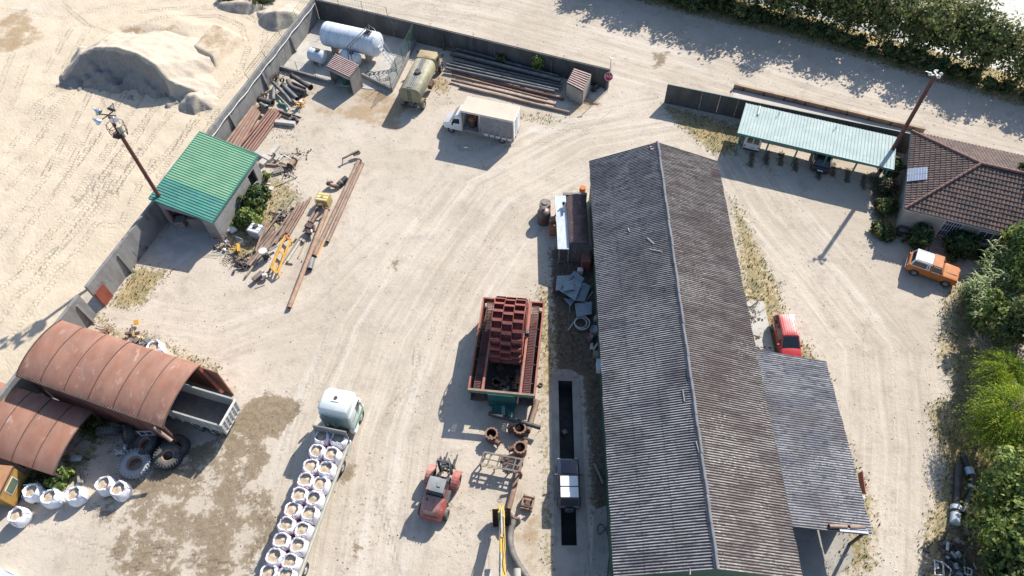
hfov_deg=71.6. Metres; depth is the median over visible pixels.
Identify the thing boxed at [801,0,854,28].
roadside tree
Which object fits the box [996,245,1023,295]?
broadleaf tree
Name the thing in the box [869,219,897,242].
shrub
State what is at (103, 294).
sheet gate
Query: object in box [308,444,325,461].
bulk bag
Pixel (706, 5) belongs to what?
shrub
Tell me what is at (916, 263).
side window
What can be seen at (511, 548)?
thick hose
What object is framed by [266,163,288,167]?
steel channel
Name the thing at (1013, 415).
willow tree
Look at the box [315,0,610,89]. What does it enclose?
wall
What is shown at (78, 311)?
yard wall
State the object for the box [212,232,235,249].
wire grating
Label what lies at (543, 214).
old boiler
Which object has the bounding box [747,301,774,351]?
barn pad
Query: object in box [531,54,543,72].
wall creeper
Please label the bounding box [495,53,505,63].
wall creeper
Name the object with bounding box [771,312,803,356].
red car
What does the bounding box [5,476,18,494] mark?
window
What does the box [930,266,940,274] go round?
side window
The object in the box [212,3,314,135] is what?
conduit pipe
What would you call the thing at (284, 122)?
concrete beam
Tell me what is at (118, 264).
yard wall
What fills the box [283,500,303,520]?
bulk bag
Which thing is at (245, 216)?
shrub
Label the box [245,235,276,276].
timber beam
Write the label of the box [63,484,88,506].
bulk bag
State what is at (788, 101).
weighbridge
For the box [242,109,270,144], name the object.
rusty pipe
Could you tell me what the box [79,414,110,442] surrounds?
shrub
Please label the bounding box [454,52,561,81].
long pipe
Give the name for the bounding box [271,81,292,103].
scrap pipe
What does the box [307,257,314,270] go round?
short grey pipe
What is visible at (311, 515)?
bulk bag
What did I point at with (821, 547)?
extension floor
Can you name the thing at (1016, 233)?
broadleaf tree
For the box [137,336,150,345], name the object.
plastic
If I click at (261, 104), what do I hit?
scrap pipe
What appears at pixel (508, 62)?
long pipe
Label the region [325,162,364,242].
long rusty pipe
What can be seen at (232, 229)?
white sack
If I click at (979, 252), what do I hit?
shrub
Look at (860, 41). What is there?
bank shrub
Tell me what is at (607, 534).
cable
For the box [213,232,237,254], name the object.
mixed scrap
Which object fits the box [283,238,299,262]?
timber beam
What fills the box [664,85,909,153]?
roadside wall
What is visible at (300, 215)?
rusty tube
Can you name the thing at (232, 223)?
shrub
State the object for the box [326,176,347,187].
pipe elbow
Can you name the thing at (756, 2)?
roadside tree
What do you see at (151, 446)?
giant tyre
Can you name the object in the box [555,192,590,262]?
lean to
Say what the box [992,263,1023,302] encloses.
bush
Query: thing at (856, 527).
rusty pipe
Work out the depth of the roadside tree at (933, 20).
74.47 m
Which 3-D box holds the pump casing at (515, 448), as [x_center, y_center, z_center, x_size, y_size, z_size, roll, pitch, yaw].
[0.406,11.877,52.032,1.432,1.080,1.030,-2,55,0]
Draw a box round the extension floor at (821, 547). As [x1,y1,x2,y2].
[792,527,853,575]
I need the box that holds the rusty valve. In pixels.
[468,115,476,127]
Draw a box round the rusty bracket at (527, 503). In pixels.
[520,494,534,512]
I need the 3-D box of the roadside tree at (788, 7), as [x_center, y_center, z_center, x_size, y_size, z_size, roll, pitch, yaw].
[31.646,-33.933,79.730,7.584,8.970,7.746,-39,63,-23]
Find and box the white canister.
[577,267,582,274]
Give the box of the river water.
[743,0,1023,72]
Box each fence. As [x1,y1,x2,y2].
[244,0,308,78]
[277,56,334,81]
[329,0,387,15]
[356,61,390,84]
[388,24,414,88]
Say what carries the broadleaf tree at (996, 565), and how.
on the ground at (76, 190)
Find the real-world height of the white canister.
0.800 m
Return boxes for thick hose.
[507,519,529,575]
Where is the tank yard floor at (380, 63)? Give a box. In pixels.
[284,20,411,91]
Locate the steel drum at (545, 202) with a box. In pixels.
[539,199,550,209]
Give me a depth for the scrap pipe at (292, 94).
75.56 m
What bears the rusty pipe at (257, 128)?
on the ground at (76, 190)
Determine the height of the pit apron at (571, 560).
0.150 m
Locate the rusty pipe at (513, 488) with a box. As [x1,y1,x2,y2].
[506,437,528,508]
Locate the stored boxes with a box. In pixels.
[173,215,204,227]
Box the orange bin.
[549,216,556,235]
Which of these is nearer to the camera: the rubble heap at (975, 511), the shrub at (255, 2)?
the rubble heap at (975, 511)
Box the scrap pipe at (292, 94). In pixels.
[280,82,298,100]
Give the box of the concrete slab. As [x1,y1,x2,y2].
[267,144,279,156]
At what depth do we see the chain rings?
62.68 m
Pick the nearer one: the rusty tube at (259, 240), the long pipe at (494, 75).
the rusty tube at (259, 240)
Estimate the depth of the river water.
85.14 m
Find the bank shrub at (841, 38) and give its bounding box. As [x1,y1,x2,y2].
[832,31,855,46]
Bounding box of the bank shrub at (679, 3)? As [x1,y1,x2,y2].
[673,0,689,7]
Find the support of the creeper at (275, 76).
attached to the yard wall at (118, 264)
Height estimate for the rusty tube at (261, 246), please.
0.247 m
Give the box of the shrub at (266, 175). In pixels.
[262,170,270,181]
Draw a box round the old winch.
[251,269,270,283]
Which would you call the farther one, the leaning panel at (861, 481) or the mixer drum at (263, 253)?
the mixer drum at (263, 253)
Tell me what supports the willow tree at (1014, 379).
on the ground at (76, 190)
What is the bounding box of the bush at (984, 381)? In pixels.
[968,361,996,403]
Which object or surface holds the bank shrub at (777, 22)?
on the ground at (76, 190)
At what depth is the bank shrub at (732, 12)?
81.95 m
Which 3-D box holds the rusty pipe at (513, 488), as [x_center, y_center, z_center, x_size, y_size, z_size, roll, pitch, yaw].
[0.404,13.402,51.399,0.540,0.540,5.384,11,56,9]
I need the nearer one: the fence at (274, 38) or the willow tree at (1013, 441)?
the willow tree at (1013, 441)
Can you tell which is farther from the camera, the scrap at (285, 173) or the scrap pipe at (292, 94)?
the scrap pipe at (292, 94)
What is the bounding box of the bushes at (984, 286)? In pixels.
[962,268,1023,316]
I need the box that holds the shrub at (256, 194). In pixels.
[236,183,271,210]
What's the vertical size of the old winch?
0.400 m
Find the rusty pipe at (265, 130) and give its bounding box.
[250,111,279,150]
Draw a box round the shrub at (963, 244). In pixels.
[942,229,984,263]
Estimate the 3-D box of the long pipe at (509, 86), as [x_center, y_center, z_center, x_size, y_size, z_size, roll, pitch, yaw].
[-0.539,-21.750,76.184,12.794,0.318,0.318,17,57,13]
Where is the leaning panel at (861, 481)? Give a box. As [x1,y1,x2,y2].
[858,471,865,493]
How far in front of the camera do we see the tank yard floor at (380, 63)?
79.33 m
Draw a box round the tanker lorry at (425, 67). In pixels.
[399,50,443,109]
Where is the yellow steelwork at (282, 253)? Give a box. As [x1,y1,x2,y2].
[270,235,292,276]
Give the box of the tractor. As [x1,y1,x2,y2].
[418,452,461,521]
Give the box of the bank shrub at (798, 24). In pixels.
[784,16,805,32]
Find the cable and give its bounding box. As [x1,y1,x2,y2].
[597,524,608,575]
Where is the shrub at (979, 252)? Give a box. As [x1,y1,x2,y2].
[975,244,1002,260]
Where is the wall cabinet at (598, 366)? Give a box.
[596,359,600,373]
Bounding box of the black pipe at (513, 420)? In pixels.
[488,411,540,429]
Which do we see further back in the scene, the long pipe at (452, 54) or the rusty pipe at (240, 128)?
the long pipe at (452, 54)
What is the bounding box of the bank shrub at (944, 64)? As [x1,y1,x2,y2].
[924,55,952,74]
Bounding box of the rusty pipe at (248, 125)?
[235,105,261,145]
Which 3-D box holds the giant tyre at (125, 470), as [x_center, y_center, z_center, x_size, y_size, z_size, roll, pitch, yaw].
[-27.656,12.941,52.133,2.273,0.695,2.260,-9,59,-13]
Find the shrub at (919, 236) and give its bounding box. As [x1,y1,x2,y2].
[901,222,934,249]
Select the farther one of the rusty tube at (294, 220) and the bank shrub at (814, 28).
the bank shrub at (814, 28)
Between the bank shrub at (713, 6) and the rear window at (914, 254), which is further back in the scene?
the bank shrub at (713, 6)
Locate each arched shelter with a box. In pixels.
[0,382,103,483]
[15,319,233,445]
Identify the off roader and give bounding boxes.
[555,458,581,512]
[904,249,959,286]
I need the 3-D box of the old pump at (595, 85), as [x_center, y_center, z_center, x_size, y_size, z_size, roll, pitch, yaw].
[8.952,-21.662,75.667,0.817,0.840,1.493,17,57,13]
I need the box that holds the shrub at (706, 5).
[682,0,717,11]
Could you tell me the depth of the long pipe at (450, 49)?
79.39 m
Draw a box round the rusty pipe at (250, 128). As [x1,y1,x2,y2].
[238,111,261,146]
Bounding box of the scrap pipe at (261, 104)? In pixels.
[259,102,267,108]
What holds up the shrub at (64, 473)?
on the ground at (76, 190)
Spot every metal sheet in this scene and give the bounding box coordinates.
[551,277,556,292]
[556,275,573,290]
[560,279,581,299]
[563,280,574,290]
[563,298,573,305]
[569,271,584,282]
[570,282,590,301]
[575,301,591,316]
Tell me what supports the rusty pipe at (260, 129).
on the ground at (76, 190)
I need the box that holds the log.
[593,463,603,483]
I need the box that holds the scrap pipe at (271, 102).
[256,95,274,106]
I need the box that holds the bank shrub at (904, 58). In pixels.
[894,44,918,67]
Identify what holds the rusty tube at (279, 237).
on the rusty tube at (285, 223)
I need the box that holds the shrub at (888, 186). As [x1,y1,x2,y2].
[874,176,897,195]
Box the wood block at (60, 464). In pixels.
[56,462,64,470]
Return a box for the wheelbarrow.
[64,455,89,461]
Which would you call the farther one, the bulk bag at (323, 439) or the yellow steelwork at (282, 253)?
the yellow steelwork at (282, 253)
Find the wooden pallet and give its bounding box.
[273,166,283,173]
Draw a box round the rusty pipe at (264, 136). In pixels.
[252,114,281,151]
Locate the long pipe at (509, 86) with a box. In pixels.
[452,71,563,99]
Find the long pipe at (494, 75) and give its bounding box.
[446,63,558,90]
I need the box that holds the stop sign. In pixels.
[604,57,613,90]
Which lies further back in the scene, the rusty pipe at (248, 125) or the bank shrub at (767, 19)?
the bank shrub at (767, 19)
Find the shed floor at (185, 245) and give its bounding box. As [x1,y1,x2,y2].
[152,176,255,266]
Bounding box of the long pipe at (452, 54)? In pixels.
[450,53,560,82]
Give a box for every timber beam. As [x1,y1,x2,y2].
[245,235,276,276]
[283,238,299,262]
[286,240,300,260]
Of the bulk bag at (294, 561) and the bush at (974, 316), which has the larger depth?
the bush at (974, 316)
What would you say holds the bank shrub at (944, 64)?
on the ground at (76, 190)
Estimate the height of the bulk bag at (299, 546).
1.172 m
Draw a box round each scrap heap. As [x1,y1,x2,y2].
[924,539,980,575]
[935,528,972,572]
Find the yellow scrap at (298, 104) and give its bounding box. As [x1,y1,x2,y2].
[294,97,306,106]
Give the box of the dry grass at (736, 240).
[26,0,1022,575]
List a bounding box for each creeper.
[271,71,280,81]
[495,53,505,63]
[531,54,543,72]
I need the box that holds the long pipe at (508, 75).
[450,61,562,87]
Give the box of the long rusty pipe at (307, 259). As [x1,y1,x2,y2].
[287,207,329,308]
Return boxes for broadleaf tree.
[955,491,1023,567]
[960,443,1023,518]
[977,287,1017,338]
[979,539,1023,575]
[981,293,1023,351]
[993,219,1023,260]
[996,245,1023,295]
[1008,162,1023,174]
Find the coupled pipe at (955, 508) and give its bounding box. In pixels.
[949,463,962,525]
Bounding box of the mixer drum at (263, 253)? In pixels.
[258,247,270,261]
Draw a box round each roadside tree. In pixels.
[734,0,777,16]
[761,0,814,22]
[795,1,815,20]
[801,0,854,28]
[830,0,893,32]
[848,0,925,47]
[891,0,971,56]
[907,0,982,51]
[929,0,1006,63]
[956,10,1023,81]
[997,18,1023,93]
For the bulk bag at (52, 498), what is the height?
1.322 m
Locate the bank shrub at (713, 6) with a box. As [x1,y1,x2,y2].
[705,1,716,11]
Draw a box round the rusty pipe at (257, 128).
[242,108,273,147]
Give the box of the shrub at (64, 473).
[41,466,76,491]
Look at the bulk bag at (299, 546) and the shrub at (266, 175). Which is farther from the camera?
the shrub at (266, 175)
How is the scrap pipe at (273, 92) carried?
on the ground at (76, 190)
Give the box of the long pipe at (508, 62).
[456,47,559,77]
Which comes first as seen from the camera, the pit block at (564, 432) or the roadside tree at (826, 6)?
the pit block at (564, 432)
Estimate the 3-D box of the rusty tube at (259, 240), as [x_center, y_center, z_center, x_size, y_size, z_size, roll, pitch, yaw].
[-22.718,-4.748,64.313,0.200,0.190,3.673,4,55,4]
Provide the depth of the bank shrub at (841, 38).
78.43 m
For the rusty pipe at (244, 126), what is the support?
on the ground at (76, 190)
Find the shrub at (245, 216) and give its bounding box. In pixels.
[234,203,264,227]
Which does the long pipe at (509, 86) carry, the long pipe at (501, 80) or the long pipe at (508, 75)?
the long pipe at (501, 80)
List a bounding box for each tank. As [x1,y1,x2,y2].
[307,47,326,66]
[319,21,398,69]
[339,49,361,65]
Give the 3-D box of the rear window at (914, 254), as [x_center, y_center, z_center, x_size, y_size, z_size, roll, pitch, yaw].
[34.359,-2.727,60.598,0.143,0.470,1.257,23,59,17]
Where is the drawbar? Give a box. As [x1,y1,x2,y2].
[342,150,360,163]
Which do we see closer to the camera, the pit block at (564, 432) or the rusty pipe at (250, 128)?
the pit block at (564, 432)
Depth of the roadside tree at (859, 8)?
76.91 m
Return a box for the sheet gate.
[94,283,113,306]
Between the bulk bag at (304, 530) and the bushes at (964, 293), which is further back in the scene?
the bushes at (964, 293)
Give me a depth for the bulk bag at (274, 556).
46.33 m
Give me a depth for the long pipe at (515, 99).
74.81 m
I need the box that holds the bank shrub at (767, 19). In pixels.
[759,11,772,24]
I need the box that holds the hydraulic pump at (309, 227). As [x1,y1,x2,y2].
[304,203,324,234]
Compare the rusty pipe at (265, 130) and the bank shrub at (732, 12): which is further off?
the bank shrub at (732, 12)
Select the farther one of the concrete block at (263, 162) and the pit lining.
the concrete block at (263, 162)
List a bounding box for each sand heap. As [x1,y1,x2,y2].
[56,31,220,108]
[178,91,218,114]
[216,0,271,14]
[256,3,300,31]
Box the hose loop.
[746,296,758,317]
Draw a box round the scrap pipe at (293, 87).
[286,79,306,93]
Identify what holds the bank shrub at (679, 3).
on the ground at (76, 190)
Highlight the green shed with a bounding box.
[148,131,262,240]
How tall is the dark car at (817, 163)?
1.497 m
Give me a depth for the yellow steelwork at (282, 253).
62.89 m
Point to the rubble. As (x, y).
(299, 153)
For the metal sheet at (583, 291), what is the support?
on the ground at (76, 190)
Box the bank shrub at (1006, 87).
[998,79,1016,93]
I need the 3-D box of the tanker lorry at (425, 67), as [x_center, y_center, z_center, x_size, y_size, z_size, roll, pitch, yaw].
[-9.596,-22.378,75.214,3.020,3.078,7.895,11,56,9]
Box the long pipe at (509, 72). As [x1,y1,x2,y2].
[454,59,562,85]
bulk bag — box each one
[4,504,32,527]
[21,482,47,503]
[40,487,64,508]
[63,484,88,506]
[94,474,116,496]
[107,479,133,501]
[146,340,165,352]
[259,563,280,575]
[264,547,285,567]
[271,532,291,551]
[276,516,298,535]
[277,565,297,575]
[280,552,302,571]
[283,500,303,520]
[289,537,308,556]
[290,486,309,506]
[293,522,313,540]
[296,472,315,490]
[300,504,319,524]
[302,458,320,476]
[304,490,324,509]
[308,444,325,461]
[311,476,330,494]
[313,431,330,447]
[317,460,336,479]
[323,445,341,465]
[329,433,347,449]
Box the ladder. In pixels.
[373,66,396,78]
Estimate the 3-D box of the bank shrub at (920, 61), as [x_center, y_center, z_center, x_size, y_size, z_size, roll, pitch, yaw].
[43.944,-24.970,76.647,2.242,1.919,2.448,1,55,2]
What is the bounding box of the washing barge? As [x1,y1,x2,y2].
[467,296,544,417]
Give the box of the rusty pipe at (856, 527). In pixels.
[848,525,865,529]
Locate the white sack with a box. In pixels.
[228,226,237,232]
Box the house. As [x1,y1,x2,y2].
[896,129,1023,256]
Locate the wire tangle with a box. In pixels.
[270,207,293,223]
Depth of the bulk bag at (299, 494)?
48.76 m
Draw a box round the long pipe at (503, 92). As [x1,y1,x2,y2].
[451,79,555,105]
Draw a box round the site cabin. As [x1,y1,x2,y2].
[0,465,30,506]
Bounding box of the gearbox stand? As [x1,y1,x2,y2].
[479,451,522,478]
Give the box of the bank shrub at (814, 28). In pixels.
[802,19,825,37]
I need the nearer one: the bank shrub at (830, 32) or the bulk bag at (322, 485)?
the bulk bag at (322, 485)
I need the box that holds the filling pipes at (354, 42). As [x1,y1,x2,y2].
[347,27,369,60]
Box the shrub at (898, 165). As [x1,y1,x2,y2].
[876,154,906,178]
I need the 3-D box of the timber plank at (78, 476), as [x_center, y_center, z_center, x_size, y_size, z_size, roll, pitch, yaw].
[-31.694,13.738,51.936,0.180,0.300,1.219,-20,57,-13]
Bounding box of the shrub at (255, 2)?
[248,0,273,6]
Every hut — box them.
[326,54,362,94]
[566,68,590,103]
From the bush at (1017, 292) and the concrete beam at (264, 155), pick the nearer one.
the bush at (1017, 292)
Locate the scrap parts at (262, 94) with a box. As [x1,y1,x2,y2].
[260,90,267,97]
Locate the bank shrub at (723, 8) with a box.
[716,0,733,14]
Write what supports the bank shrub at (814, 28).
on the ground at (76, 190)
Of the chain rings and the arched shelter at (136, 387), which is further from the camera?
the chain rings
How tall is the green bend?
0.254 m
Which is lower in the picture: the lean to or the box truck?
the lean to
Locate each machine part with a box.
[96,326,112,334]
[124,320,147,344]
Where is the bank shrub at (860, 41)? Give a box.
[848,32,868,51]
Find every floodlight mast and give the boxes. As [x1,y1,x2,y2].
[92,99,174,220]
[877,69,942,171]
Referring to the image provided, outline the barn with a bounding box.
[589,141,871,575]
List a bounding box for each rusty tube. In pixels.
[245,230,274,264]
[248,225,282,265]
[254,220,267,251]
[258,226,275,247]
[261,216,277,238]
[266,228,288,249]
[273,205,296,244]
[274,202,300,243]
[285,201,303,233]
[286,199,307,233]
[288,196,311,235]
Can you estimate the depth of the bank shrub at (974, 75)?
74.64 m
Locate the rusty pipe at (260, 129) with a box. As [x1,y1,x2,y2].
[245,108,276,148]
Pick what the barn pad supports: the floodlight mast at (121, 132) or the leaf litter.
the leaf litter
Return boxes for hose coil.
[568,316,589,330]
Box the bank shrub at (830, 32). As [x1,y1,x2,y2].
[819,24,837,40]
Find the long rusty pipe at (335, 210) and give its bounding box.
[312,158,361,256]
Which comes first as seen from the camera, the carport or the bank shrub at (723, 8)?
the carport
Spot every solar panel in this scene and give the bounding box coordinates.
[907,167,926,174]
[907,173,926,181]
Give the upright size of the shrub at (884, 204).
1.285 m
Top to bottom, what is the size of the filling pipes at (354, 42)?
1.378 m
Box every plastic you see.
[114,444,127,455]
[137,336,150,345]
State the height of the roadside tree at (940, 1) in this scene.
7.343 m
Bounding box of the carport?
[735,103,896,183]
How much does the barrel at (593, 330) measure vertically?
0.950 m
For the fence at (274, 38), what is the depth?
76.70 m
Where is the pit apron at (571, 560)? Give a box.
[551,369,589,575]
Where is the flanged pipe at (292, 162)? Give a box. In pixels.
[286,157,297,168]
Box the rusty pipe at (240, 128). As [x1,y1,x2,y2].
[229,104,256,143]
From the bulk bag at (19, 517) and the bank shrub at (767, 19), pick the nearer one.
the bulk bag at (19, 517)
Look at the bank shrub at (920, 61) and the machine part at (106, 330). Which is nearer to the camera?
the machine part at (106, 330)
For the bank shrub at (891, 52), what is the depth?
77.09 m
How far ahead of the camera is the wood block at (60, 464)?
52.04 m
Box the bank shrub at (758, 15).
[738,5,767,24]
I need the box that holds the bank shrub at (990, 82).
[979,75,1003,91]
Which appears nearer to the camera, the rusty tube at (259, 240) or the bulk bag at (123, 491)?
the bulk bag at (123, 491)
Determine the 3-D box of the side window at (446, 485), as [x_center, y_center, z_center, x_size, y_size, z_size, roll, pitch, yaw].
[-4.612,13.902,49.160,0.070,1.071,1.180,11,56,9]
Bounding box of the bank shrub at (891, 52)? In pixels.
[880,40,900,58]
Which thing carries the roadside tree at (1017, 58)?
on the ground at (76, 190)
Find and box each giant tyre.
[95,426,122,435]
[117,448,152,480]
[121,424,133,444]
[131,432,160,455]
[153,442,182,470]
[164,434,190,459]
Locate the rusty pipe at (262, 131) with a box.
[248,109,277,149]
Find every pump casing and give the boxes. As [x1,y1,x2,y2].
[484,427,500,446]
[507,422,526,437]
[508,440,526,457]
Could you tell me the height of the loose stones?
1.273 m
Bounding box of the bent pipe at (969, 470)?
[960,452,976,515]
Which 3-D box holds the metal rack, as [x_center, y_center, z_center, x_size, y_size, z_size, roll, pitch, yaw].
[-27.136,11.024,52.990,1.203,1.635,0.070,-2,55,0]
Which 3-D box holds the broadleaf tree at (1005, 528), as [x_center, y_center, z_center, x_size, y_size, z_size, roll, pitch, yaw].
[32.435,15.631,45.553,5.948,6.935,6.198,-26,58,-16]
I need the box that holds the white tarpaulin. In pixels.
[0,568,15,575]
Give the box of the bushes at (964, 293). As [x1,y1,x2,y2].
[957,270,993,304]
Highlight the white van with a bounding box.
[742,137,761,152]
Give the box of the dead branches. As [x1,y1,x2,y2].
[963,324,1016,366]
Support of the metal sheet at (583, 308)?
on the ground at (76, 190)
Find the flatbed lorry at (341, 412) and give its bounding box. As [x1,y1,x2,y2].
[272,388,363,575]
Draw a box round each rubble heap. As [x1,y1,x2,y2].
[955,520,980,546]
[969,503,988,518]
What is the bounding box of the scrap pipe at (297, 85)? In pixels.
[291,81,305,89]
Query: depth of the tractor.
49.09 m
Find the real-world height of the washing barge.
5.550 m
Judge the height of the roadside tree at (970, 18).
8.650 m
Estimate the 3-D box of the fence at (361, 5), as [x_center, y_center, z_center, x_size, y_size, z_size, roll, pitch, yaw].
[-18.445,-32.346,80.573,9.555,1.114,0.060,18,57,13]
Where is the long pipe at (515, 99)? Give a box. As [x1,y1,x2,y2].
[459,85,569,113]
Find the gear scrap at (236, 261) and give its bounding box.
[231,253,252,272]
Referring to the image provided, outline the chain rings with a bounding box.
[237,258,247,268]
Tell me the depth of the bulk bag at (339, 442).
51.11 m
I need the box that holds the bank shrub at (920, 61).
[911,48,931,68]
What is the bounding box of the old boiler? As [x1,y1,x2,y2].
[537,206,550,225]
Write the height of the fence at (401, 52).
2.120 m
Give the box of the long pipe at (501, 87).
[456,75,547,100]
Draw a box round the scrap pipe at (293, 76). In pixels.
[289,73,312,90]
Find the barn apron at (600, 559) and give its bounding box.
[591,506,609,575]
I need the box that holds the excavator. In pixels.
[484,505,520,575]
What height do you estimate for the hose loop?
0.074 m
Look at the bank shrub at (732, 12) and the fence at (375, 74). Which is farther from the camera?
the bank shrub at (732, 12)
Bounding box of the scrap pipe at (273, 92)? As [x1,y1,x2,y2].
[271,87,275,100]
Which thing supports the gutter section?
on the barn
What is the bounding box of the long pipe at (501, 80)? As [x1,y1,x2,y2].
[445,67,554,92]
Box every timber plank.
[76,467,80,483]
[80,468,84,483]
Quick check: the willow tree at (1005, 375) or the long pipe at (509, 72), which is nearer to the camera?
the willow tree at (1005, 375)
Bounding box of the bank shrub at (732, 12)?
[729,5,748,18]
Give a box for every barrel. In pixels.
[579,185,585,192]
[586,333,593,342]
[590,325,596,337]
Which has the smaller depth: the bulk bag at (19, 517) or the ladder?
the bulk bag at (19, 517)
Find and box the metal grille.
[235,236,244,245]
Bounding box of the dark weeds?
[23,66,1020,574]
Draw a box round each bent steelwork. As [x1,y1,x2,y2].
[934,559,944,574]
[942,562,951,575]
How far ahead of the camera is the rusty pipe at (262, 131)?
72.74 m
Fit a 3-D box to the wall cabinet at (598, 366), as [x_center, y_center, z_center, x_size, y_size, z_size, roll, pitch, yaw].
[6.708,6.049,54.754,0.420,0.945,0.820,-2,55,0]
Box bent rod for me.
[275,162,296,186]
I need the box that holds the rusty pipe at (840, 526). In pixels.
[828,524,847,528]
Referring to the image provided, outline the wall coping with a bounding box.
[668,84,909,133]
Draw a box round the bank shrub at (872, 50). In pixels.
[865,45,880,56]
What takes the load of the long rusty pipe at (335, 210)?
on the ground at (76, 190)
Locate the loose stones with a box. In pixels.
[0,0,1021,575]
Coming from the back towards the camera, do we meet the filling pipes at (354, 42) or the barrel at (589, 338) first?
the filling pipes at (354, 42)
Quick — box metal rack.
[136,431,155,436]
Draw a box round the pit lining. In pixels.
[558,380,576,544]
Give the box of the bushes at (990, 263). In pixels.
[973,236,1023,281]
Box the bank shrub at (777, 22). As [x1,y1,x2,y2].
[770,13,787,27]
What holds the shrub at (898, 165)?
on the ground at (76, 190)
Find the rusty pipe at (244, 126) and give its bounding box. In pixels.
[232,104,258,144]
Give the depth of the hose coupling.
49.22 m
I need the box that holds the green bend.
[278,100,287,111]
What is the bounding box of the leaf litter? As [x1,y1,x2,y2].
[748,309,770,350]
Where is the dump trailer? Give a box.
[166,384,240,436]
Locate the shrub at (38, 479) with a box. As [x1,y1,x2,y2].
[20,470,49,503]
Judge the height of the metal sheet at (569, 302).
0.160 m
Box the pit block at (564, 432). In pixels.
[561,429,567,435]
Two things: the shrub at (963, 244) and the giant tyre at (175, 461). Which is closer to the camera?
the giant tyre at (175, 461)
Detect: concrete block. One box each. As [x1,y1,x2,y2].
[258,158,268,166]
[273,154,281,161]
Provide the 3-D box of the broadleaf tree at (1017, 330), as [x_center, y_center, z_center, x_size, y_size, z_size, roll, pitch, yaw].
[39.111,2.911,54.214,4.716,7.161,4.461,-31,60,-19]
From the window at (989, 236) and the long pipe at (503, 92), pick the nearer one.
the window at (989, 236)
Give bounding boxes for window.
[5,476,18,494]
[427,490,442,497]
[443,482,448,497]
[561,499,577,504]
[911,251,916,261]
[912,261,927,268]
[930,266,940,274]
[934,220,963,238]
[977,230,1000,244]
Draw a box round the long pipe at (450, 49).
[442,47,541,73]
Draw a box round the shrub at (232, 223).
[229,220,237,227]
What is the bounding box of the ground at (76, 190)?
[0,0,1023,575]
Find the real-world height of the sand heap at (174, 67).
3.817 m
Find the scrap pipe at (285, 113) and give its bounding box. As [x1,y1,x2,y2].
[278,110,291,116]
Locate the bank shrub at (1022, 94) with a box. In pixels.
[1017,86,1023,98]
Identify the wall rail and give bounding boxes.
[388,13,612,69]
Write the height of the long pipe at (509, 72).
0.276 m
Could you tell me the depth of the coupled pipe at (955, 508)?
49.57 m
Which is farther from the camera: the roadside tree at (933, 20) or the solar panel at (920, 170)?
the roadside tree at (933, 20)
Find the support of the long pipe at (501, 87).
on the ground at (76, 190)
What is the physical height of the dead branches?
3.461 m
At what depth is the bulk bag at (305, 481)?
49.45 m
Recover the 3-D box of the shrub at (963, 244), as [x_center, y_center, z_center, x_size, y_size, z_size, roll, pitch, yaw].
[38.938,-3.968,61.635,3.044,2.410,3.928,29,60,20]
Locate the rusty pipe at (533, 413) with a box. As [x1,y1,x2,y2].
[526,399,539,433]
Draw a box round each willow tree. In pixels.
[955,406,1023,463]
[957,377,1023,446]
[960,346,1023,402]
[976,421,1023,460]
[988,361,1023,410]
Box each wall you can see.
[0,295,96,401]
[84,0,318,306]
[280,65,334,85]
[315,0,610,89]
[360,72,391,91]
[390,39,415,91]
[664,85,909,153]
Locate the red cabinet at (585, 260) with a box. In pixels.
[581,251,590,271]
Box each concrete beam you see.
[254,149,272,162]
[274,119,295,126]
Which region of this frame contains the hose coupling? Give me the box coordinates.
[509,513,519,520]
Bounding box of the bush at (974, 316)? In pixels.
[962,296,987,332]
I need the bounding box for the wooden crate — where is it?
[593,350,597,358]
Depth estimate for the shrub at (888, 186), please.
65.63 m
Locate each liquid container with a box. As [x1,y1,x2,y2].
[246,222,266,240]
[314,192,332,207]
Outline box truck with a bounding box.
[443,96,519,143]
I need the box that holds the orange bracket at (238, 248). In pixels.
[230,243,240,253]
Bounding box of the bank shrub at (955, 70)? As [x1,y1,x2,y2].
[948,62,967,80]
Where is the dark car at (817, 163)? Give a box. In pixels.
[810,153,832,173]
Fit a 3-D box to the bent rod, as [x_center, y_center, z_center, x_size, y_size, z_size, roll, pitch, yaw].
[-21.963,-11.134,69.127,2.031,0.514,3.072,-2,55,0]
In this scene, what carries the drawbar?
on the ground at (76, 190)
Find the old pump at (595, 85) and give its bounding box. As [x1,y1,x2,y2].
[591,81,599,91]
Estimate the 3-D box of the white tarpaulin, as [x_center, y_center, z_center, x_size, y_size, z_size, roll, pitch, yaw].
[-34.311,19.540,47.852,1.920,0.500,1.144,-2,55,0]
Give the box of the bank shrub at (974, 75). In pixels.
[962,66,983,83]
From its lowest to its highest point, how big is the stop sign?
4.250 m
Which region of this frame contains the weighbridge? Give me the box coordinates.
[731,83,925,132]
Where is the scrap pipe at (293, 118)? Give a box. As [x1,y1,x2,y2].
[288,116,298,122]
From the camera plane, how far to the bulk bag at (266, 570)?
45.95 m
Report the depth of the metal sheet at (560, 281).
60.64 m
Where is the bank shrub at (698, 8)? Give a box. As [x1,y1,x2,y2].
[691,0,704,12]
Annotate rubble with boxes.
[290,147,311,158]
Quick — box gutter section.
[839,528,868,533]
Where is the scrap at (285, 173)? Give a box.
[274,167,295,178]
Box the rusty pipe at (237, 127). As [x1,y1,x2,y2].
[226,105,253,141]
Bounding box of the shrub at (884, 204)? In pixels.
[871,195,898,217]

